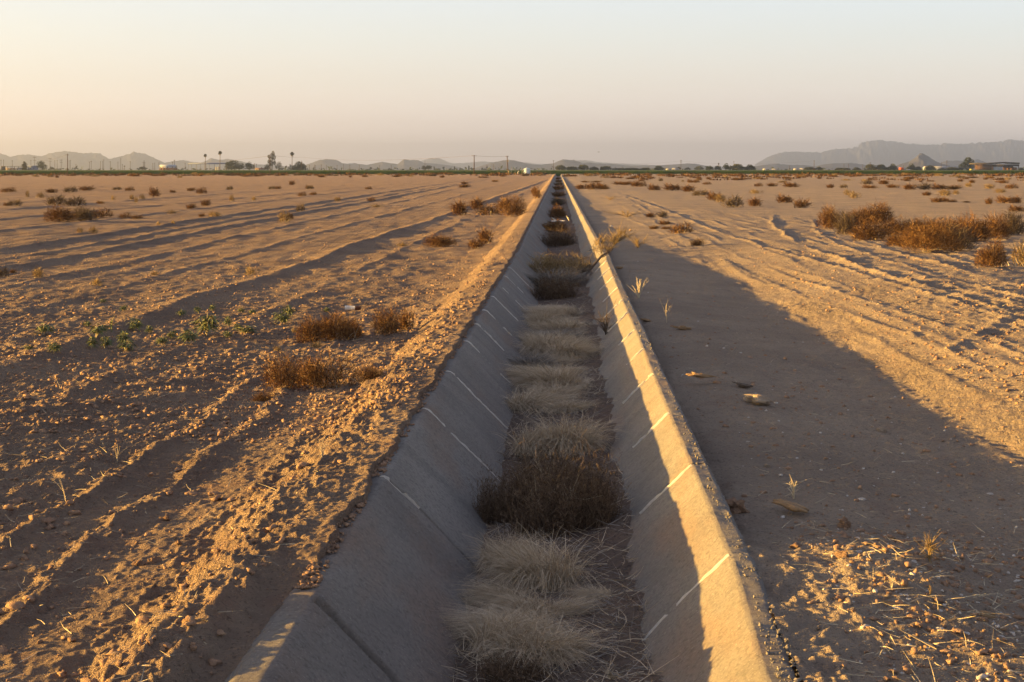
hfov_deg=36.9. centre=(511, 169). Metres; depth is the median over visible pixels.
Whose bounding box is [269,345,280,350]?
dead bush
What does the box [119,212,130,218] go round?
dead bush
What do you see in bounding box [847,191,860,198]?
dead bush
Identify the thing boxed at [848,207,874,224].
dead bush
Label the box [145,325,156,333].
green plant
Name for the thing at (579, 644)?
grass clump
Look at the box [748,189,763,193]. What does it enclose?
dead bush
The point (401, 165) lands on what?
hills
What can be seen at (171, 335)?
green plant
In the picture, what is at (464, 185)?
dead bush
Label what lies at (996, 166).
open shed
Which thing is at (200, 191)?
dead bush
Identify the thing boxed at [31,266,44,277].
dead bush
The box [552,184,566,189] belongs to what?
ditch brush
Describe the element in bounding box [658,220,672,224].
dead bush
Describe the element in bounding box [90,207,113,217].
dead bush
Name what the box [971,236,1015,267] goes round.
dead bush
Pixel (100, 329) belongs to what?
green plant
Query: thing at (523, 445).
grass clump
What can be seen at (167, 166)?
farm building
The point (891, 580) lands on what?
dry sprig
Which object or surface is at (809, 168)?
bushy tree
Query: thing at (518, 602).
grass clump
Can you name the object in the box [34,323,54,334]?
green plant
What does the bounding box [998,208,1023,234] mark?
dead bush
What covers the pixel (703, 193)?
dead bush
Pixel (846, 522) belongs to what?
dirt clod
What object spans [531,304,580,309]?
grass clump
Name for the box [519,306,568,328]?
grass clump
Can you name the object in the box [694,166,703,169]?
bushy tree
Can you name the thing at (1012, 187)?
dead bush
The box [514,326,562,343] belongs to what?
grass clump
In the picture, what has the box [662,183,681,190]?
dead bush
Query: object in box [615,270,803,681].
lip rubble
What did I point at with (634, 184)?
dead bush
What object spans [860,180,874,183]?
dead bush
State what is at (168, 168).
brown wall
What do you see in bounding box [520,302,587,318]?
grass clump
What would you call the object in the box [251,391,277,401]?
dead bush
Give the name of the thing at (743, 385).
wood chunk
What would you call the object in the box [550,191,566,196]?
ditch brush
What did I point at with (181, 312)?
green plant
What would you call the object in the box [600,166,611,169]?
bushy tree
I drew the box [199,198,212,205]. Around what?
dead bush
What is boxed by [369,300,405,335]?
dead bush
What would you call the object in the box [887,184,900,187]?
dead bush
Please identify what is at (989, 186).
dead bush
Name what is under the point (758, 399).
wood chunk
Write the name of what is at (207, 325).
green plant
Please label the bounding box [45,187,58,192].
dead bush
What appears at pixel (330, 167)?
wood
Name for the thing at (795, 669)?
ground
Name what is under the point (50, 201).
dead bush
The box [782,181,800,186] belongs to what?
dead bush
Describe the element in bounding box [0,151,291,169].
hills
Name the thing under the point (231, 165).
bushy tree
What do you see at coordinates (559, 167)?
bushy tree
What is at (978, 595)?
straw bits
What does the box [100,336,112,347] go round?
green plant
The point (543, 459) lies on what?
weed stand
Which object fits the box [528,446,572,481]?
dry branch
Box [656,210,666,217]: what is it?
dead bush
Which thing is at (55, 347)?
green plant
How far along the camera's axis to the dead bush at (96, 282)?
26.05 m
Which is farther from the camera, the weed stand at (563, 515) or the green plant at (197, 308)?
the green plant at (197, 308)
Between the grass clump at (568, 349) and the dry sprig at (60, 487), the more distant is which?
the grass clump at (568, 349)
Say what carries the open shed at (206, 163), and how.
on the ground
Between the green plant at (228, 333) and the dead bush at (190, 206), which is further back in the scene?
the dead bush at (190, 206)
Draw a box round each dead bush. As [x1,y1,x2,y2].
[0,187,17,191]
[0,267,8,276]
[6,199,22,205]
[28,201,82,221]
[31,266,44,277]
[35,191,45,197]
[42,194,65,204]
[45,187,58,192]
[59,194,86,205]
[62,185,77,192]
[70,206,102,220]
[78,185,94,190]
[87,278,103,285]
[89,224,97,233]
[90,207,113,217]
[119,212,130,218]
[124,186,134,190]
[130,214,142,218]
[148,186,160,196]
[166,210,179,213]
[184,203,196,208]
[195,187,207,193]
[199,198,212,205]
[204,210,221,216]
[243,266,259,274]
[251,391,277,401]
[257,350,307,389]
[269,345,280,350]
[275,210,295,222]
[277,312,327,342]
[290,348,362,388]
[295,203,304,211]
[310,342,321,347]
[311,306,366,340]
[336,316,367,338]
[352,359,388,382]
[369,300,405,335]
[397,301,415,330]
[412,233,459,246]
[446,196,472,214]
[459,184,470,187]
[467,237,489,248]
[468,195,488,209]
[469,202,501,214]
[475,222,494,243]
[494,194,532,216]
[532,186,541,198]
[573,184,584,188]
[582,181,601,189]
[595,182,609,189]
[620,180,630,184]
[630,179,641,186]
[638,180,647,186]
[645,212,654,216]
[647,183,663,190]
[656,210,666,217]
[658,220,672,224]
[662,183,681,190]
[665,221,694,233]
[682,184,695,191]
[687,237,705,245]
[691,189,707,195]
[706,191,725,199]
[712,194,724,201]
[719,194,743,206]
[746,196,762,206]
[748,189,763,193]
[766,182,777,186]
[776,192,793,202]
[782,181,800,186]
[792,197,813,207]
[814,199,841,228]
[830,209,860,234]
[844,215,896,240]
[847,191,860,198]
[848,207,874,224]
[854,200,897,224]
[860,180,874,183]
[863,184,877,187]
[879,179,890,183]
[882,213,917,234]
[883,228,913,245]
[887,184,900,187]
[891,215,968,252]
[901,182,918,189]
[907,214,941,232]
[913,183,932,189]
[918,221,982,250]
[921,191,932,195]
[929,211,1001,240]
[929,214,973,232]
[930,196,947,202]
[932,182,949,189]
[932,188,952,195]
[947,184,963,189]
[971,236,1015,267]
[979,209,1014,239]
[983,184,994,188]
[983,197,994,203]
[994,189,1006,192]
[995,195,1013,202]
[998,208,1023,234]
[1004,183,1018,188]
[1007,240,1023,266]
[1008,203,1023,211]
[1009,195,1021,202]
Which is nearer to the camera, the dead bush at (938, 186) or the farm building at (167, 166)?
the dead bush at (938, 186)
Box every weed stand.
[457,641,563,681]
[464,455,532,525]
[470,444,616,539]
[485,441,607,516]
[487,422,613,492]
[521,267,585,299]
[532,433,621,510]
[559,456,630,529]
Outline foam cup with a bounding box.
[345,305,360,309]
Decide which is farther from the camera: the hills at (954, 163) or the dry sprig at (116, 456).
the hills at (954, 163)
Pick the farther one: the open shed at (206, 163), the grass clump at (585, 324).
the open shed at (206, 163)
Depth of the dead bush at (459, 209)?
66.16 m
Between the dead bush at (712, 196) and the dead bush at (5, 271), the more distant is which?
the dead bush at (712, 196)
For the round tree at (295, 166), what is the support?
on the ground
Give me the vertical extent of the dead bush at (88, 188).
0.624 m
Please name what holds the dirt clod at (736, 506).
on the sandy field at (794, 612)
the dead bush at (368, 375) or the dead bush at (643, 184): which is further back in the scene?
the dead bush at (643, 184)
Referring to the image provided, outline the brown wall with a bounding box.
[160,168,176,169]
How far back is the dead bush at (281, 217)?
55.95 m
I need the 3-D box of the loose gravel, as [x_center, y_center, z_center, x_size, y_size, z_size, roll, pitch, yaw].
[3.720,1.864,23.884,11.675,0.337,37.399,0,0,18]
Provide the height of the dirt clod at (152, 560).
0.033 m
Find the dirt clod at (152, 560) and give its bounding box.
[147,557,161,563]
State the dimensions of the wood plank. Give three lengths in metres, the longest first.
0.280 x 0.096 x 0.037 m
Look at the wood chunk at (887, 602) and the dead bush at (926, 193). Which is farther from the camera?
the dead bush at (926, 193)
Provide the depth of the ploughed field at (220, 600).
13.38 m
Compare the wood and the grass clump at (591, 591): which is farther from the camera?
the wood
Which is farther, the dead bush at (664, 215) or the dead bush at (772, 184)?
the dead bush at (772, 184)
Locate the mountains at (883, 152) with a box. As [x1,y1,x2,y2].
[754,139,1023,166]
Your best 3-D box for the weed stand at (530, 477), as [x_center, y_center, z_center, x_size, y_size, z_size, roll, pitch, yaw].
[0.229,1.974,9.866,0.910,0.473,0.510,0,0,26]
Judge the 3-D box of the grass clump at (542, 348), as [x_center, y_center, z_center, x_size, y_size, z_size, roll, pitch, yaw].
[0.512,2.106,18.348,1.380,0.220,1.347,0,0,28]
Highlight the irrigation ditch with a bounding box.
[225,175,794,681]
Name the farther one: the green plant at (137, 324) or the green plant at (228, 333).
the green plant at (137, 324)
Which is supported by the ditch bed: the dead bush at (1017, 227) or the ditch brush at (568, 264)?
the ditch brush at (568, 264)
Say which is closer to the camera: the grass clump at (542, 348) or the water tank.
the grass clump at (542, 348)
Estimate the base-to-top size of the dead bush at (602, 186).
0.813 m
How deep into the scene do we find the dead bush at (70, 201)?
82.53 m
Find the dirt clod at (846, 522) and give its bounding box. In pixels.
[837,516,850,528]
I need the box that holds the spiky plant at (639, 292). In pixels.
[626,278,646,297]
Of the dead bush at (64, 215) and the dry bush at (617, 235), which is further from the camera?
the dead bush at (64, 215)
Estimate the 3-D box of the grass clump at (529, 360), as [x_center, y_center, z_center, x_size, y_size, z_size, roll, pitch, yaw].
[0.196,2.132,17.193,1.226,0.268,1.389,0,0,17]
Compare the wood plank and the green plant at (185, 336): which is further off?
the green plant at (185, 336)
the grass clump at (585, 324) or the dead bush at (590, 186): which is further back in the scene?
the dead bush at (590, 186)
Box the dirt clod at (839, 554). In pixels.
[833,550,848,557]
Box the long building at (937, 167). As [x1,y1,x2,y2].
[923,166,960,169]
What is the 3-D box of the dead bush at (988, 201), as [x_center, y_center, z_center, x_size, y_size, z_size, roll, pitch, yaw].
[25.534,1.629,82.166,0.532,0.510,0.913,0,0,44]
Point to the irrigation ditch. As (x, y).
(369, 609)
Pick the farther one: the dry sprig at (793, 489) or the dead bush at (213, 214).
the dead bush at (213, 214)
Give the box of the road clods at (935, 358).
[629,207,1023,444]
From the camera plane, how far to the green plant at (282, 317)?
19.36 m
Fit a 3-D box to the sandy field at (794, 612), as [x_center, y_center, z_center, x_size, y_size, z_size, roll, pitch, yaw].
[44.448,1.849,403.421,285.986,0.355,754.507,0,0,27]
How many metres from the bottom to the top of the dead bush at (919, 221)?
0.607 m
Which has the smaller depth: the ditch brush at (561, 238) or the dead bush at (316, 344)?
the dead bush at (316, 344)
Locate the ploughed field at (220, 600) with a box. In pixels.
[0,174,555,681]
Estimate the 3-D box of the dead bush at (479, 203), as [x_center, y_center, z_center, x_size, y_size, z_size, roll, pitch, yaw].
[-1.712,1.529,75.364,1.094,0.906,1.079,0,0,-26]
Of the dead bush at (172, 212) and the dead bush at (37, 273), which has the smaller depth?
the dead bush at (37, 273)
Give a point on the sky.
(366, 82)
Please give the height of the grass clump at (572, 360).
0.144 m
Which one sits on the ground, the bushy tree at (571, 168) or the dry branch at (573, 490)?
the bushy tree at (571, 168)
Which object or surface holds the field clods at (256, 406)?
on the ploughed field at (220, 600)
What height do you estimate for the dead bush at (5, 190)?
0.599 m
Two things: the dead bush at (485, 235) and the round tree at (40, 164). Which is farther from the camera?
the round tree at (40, 164)
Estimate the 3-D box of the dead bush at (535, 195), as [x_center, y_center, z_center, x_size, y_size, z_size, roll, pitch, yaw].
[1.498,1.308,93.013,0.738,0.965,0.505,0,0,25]
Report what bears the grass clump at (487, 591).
on the ditch bed
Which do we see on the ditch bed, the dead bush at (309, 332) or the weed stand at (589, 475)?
the weed stand at (589, 475)
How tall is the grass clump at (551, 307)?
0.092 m
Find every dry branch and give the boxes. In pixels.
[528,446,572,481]
[562,476,602,508]
[586,301,615,334]
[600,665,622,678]
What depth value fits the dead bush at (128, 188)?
141.86 m
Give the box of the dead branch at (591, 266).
[574,239,615,278]
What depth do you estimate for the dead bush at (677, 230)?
43.85 m
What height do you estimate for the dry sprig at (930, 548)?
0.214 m
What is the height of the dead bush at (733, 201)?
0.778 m
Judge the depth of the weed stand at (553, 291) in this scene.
26.46 m
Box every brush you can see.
[0,171,1023,180]
[523,264,592,287]
[525,252,575,276]
[532,249,590,273]
[539,220,579,245]
[541,215,571,231]
[547,203,566,218]
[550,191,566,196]
[550,197,567,204]
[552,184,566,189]
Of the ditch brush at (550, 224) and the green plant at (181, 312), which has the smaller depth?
the green plant at (181, 312)
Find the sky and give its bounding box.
[0,0,1023,166]
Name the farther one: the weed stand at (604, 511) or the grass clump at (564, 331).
the grass clump at (564, 331)
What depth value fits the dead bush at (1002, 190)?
122.36 m
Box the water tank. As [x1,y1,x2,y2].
[524,168,529,173]
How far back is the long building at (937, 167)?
1964.13 m
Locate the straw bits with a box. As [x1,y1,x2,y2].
[653,241,1023,681]
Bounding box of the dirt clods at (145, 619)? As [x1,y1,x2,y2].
[0,253,501,681]
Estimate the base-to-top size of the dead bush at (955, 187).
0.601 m
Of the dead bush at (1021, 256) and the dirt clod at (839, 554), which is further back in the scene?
the dead bush at (1021, 256)
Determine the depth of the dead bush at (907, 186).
139.55 m
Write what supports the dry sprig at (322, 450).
on the ploughed field at (220, 600)
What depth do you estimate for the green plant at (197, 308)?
20.64 m
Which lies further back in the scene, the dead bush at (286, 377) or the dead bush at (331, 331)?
the dead bush at (331, 331)
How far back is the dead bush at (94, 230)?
47.40 m
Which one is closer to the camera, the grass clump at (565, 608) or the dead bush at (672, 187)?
the grass clump at (565, 608)
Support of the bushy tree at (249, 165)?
on the ground
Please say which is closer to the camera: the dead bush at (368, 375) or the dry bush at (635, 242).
the dead bush at (368, 375)
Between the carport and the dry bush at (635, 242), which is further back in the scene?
the carport
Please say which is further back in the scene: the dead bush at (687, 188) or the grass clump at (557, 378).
the dead bush at (687, 188)
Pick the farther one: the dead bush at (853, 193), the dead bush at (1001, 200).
the dead bush at (853, 193)
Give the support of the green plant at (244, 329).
on the ploughed field at (220, 600)
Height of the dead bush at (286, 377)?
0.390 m
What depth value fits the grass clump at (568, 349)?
17.76 m
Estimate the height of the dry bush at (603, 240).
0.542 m
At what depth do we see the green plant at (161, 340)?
16.83 m
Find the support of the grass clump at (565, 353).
on the ditch bed
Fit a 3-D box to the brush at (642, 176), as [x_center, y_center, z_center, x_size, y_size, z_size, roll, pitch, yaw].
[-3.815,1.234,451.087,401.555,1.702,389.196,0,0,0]
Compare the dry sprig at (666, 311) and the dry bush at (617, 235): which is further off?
the dry bush at (617, 235)
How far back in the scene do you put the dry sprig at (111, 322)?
18.19 m
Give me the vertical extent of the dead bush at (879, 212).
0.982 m
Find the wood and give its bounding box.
[0,165,1023,169]
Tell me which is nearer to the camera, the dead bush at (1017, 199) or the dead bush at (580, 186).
the dead bush at (1017, 199)
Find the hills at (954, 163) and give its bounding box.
[941,159,1022,169]
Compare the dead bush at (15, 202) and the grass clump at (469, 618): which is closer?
the grass clump at (469, 618)
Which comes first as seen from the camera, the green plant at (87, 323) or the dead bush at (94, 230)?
the green plant at (87, 323)
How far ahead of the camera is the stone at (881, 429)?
11.61 m
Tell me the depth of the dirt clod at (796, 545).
7.26 m
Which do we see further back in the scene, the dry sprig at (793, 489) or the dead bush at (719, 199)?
the dead bush at (719, 199)
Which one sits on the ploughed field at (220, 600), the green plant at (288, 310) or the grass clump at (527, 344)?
the green plant at (288, 310)
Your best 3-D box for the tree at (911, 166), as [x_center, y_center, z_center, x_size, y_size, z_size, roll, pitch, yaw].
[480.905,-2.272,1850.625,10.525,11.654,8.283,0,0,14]
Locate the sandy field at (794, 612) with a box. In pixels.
[561,174,1023,681]
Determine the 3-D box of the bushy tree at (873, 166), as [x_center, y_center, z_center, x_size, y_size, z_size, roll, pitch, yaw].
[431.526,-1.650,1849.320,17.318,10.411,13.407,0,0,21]
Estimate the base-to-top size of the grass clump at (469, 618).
0.133 m
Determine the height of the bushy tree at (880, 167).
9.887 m
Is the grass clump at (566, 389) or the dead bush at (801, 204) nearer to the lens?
the grass clump at (566, 389)
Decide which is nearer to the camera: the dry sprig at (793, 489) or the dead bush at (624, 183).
the dry sprig at (793, 489)
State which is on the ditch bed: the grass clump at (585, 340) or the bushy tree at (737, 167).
the grass clump at (585, 340)
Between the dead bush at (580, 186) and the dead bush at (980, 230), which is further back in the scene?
the dead bush at (580, 186)
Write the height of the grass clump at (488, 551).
0.250 m
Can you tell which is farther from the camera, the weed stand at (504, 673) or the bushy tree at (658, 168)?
the bushy tree at (658, 168)
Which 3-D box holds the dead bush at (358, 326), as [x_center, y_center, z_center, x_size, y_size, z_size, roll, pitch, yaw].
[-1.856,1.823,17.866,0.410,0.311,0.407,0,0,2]
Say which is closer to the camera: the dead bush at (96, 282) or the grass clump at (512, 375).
the grass clump at (512, 375)
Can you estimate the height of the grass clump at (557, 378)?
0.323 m
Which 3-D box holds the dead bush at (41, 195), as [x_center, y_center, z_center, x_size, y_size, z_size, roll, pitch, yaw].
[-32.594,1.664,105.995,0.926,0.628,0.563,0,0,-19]
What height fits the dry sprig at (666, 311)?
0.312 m
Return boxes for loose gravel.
[623,241,1023,681]
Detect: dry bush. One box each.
[592,230,610,245]
[594,222,634,244]
[594,242,617,251]
[599,207,641,216]
[622,232,648,247]
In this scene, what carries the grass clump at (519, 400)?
on the ditch bed
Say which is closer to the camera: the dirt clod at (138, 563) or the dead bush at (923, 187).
the dirt clod at (138, 563)
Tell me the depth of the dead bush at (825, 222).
46.97 m
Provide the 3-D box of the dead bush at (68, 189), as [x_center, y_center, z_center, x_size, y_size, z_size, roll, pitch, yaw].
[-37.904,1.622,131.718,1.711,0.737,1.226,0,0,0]
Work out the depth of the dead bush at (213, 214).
62.19 m
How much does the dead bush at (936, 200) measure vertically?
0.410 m
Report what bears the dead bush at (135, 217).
on the ploughed field at (220, 600)
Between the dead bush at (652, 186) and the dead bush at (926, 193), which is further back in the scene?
the dead bush at (652, 186)
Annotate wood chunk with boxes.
[673,325,691,329]
[685,372,715,377]
[732,381,753,387]
[743,394,773,404]
[881,600,906,605]
[979,610,995,618]
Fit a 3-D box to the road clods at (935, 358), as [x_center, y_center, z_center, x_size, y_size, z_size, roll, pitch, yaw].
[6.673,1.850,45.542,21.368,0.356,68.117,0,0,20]
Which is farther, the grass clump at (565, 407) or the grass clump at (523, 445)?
the grass clump at (565, 407)
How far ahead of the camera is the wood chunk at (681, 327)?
17.99 m
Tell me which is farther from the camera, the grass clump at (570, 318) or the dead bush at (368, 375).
the grass clump at (570, 318)
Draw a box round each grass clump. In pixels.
[435,598,592,645]
[439,604,637,680]
[440,595,591,662]
[451,521,616,595]
[454,572,533,609]
[457,585,568,617]
[464,526,555,577]
[495,419,605,460]
[500,355,591,391]
[502,363,566,387]
[502,381,608,414]
[503,361,551,381]
[505,347,569,368]
[505,620,599,667]
[507,407,626,459]
[508,377,605,400]
[512,329,586,356]
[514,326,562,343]
[516,312,592,336]
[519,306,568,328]
[519,337,598,357]
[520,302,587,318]
[521,373,604,395]
[526,327,593,336]
[527,396,602,415]
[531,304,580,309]
[531,318,589,327]
[532,303,576,308]
[533,588,608,620]
[535,341,601,358]
[535,351,594,367]
[537,334,607,361]
[543,331,597,344]
[549,363,592,374]
[554,579,624,601]
[559,316,581,321]
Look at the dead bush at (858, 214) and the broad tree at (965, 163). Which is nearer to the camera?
the dead bush at (858, 214)
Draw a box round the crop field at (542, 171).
[0,170,1023,175]
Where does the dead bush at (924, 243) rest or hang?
on the sandy field at (794, 612)
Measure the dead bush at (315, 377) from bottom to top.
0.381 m
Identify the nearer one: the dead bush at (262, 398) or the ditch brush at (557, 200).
the dead bush at (262, 398)
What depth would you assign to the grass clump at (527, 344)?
18.37 m
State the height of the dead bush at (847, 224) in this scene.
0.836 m
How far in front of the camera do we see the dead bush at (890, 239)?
35.60 m
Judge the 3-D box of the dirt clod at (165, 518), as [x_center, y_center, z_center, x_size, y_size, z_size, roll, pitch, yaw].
[-1.919,1.929,8.483,0.068,0.042,0.032,0,0,8]
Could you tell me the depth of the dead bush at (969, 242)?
33.84 m
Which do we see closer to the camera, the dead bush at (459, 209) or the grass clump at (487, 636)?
the grass clump at (487, 636)
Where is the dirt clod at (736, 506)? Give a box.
[726,497,749,514]
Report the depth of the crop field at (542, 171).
642.29 m
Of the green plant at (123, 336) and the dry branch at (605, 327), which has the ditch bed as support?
the dry branch at (605, 327)
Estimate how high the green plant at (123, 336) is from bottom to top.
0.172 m
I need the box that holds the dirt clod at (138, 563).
[132,560,145,565]
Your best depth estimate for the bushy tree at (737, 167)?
1845.74 m
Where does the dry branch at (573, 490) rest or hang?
on the ditch bed
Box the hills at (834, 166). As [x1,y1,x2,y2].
[755,163,866,169]
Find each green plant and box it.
[23,344,33,349]
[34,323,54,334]
[45,340,61,352]
[83,320,92,326]
[85,336,98,348]
[89,323,109,338]
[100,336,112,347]
[116,330,131,343]
[116,339,137,350]
[127,318,144,330]
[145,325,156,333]
[154,337,167,345]
[166,330,177,338]
[176,309,185,315]
[177,329,200,344]
[191,312,222,334]
[194,306,200,313]
[222,316,231,325]
[223,330,232,336]
[231,325,257,332]
[270,310,292,323]
[279,305,296,316]
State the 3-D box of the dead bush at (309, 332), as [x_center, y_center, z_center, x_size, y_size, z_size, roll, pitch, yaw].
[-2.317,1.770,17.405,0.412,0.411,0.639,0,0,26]
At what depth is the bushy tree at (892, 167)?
1847.97 m
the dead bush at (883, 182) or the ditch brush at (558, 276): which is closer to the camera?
the ditch brush at (558, 276)
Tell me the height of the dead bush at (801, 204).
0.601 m
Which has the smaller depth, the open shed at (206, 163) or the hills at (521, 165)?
the open shed at (206, 163)
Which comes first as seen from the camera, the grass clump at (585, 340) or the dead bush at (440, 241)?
the grass clump at (585, 340)
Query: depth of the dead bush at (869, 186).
150.26 m
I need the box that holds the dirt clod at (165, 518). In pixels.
[159,515,169,520]
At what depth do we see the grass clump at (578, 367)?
16.73 m
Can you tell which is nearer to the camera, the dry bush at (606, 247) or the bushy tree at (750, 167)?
the dry bush at (606, 247)
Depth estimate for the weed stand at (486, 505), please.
9.78 m
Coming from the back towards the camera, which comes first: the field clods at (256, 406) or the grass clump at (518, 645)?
the field clods at (256, 406)
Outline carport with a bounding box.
[1,166,22,169]
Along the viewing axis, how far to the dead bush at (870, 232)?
39.11 m
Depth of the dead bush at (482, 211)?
65.81 m
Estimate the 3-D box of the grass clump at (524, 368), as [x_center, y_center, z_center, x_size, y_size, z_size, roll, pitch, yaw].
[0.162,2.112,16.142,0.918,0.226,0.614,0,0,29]
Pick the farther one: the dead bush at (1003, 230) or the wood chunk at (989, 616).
the dead bush at (1003, 230)
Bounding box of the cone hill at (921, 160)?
[896,153,948,169]
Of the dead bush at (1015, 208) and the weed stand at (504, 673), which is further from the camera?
the dead bush at (1015, 208)
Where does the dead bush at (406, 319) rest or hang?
on the ploughed field at (220, 600)
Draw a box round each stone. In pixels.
[876,426,886,432]
[884,594,893,598]
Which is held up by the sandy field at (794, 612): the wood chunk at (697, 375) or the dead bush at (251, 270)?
the wood chunk at (697, 375)
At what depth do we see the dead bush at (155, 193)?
108.80 m
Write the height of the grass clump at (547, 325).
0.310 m
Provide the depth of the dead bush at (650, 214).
58.48 m
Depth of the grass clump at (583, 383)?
15.31 m
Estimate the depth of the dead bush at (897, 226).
42.87 m
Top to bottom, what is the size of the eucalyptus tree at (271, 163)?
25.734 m
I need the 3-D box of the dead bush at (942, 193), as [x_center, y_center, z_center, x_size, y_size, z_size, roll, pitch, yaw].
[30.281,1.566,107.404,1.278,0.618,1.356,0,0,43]
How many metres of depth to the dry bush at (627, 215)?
58.74 m
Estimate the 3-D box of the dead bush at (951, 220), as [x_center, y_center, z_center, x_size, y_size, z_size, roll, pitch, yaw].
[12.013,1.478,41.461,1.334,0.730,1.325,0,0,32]
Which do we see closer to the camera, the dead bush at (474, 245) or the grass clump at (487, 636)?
the grass clump at (487, 636)
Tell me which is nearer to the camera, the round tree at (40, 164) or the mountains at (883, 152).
the round tree at (40, 164)
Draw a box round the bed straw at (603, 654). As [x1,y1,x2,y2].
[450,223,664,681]
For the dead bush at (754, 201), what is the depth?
76.24 m
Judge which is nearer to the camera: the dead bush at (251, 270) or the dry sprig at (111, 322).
the dry sprig at (111, 322)
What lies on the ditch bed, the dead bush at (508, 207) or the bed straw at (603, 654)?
the bed straw at (603, 654)
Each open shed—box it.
[188,163,227,169]
[969,162,1019,169]
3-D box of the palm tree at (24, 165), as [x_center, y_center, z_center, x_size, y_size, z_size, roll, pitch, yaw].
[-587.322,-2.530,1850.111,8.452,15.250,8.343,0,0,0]
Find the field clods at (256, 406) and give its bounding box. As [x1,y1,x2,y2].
[0,209,528,442]
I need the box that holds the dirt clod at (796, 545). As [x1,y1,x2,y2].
[789,542,802,547]
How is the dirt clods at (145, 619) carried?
on the ploughed field at (220, 600)
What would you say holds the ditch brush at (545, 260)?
on the ditch bed
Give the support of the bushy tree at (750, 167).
on the ground
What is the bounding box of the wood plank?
[772,498,808,512]
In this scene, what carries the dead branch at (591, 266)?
on the ditch bed
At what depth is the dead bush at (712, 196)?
91.09 m
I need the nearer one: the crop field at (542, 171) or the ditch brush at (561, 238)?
the ditch brush at (561, 238)
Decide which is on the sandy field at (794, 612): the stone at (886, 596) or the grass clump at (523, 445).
the stone at (886, 596)
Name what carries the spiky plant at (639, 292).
on the sandy field at (794, 612)
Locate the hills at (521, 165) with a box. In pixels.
[475,159,717,169]
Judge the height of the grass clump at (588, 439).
0.362 m
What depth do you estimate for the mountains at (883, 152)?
20913.41 m
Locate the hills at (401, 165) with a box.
[297,159,464,169]
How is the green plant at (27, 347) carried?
on the ploughed field at (220, 600)
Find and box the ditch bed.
[452,176,663,681]
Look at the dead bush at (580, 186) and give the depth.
144.18 m
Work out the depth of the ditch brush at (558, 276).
28.81 m
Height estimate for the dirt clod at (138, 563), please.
0.033 m
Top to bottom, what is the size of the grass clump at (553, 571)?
0.321 m
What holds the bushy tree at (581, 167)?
on the ground
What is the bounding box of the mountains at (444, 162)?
[421,158,731,169]
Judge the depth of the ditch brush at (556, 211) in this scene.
70.04 m
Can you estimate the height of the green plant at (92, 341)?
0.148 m
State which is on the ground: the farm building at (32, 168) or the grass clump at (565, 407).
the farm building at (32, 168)
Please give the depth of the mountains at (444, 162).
20062.88 m
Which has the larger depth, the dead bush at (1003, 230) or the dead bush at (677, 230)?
the dead bush at (677, 230)
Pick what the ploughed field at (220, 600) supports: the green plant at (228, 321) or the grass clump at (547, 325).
the green plant at (228, 321)
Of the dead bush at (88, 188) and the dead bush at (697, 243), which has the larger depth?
the dead bush at (88, 188)
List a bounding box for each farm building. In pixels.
[28,166,37,169]
[159,165,176,167]
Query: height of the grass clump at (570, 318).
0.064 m
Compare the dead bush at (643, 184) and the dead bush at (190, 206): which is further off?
the dead bush at (643, 184)
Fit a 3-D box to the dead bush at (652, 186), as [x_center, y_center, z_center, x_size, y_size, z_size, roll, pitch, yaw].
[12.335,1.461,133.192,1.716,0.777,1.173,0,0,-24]
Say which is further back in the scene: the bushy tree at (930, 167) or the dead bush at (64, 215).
the bushy tree at (930, 167)
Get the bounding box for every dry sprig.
[47,478,65,500]
[107,315,115,331]
[115,445,124,462]
[318,436,327,457]
[659,299,671,322]
[784,474,797,498]
[883,577,894,589]
[913,530,947,563]
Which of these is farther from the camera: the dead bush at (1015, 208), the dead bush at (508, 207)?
the dead bush at (1015, 208)
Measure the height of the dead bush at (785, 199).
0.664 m
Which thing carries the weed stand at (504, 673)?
on the ditch bed
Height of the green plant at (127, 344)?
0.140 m
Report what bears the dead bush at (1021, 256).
on the sandy field at (794, 612)
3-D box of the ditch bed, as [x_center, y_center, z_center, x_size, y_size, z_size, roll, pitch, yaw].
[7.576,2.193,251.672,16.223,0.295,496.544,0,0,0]
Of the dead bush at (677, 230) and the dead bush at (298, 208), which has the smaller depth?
the dead bush at (677, 230)
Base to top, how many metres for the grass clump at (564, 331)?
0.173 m
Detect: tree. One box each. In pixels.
[22,161,27,169]
[36,161,47,168]
[224,160,243,169]
[244,162,254,169]
[267,152,275,165]
[292,161,306,169]
[555,165,566,169]
[566,166,576,169]
[577,164,588,169]
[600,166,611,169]
[654,166,664,169]
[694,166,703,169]
[729,164,744,169]
[745,164,755,169]
[804,167,815,169]
[864,164,876,169]
[876,164,887,169]
[888,164,898,169]
[907,163,915,169]
[924,165,936,169]
[958,157,974,169]

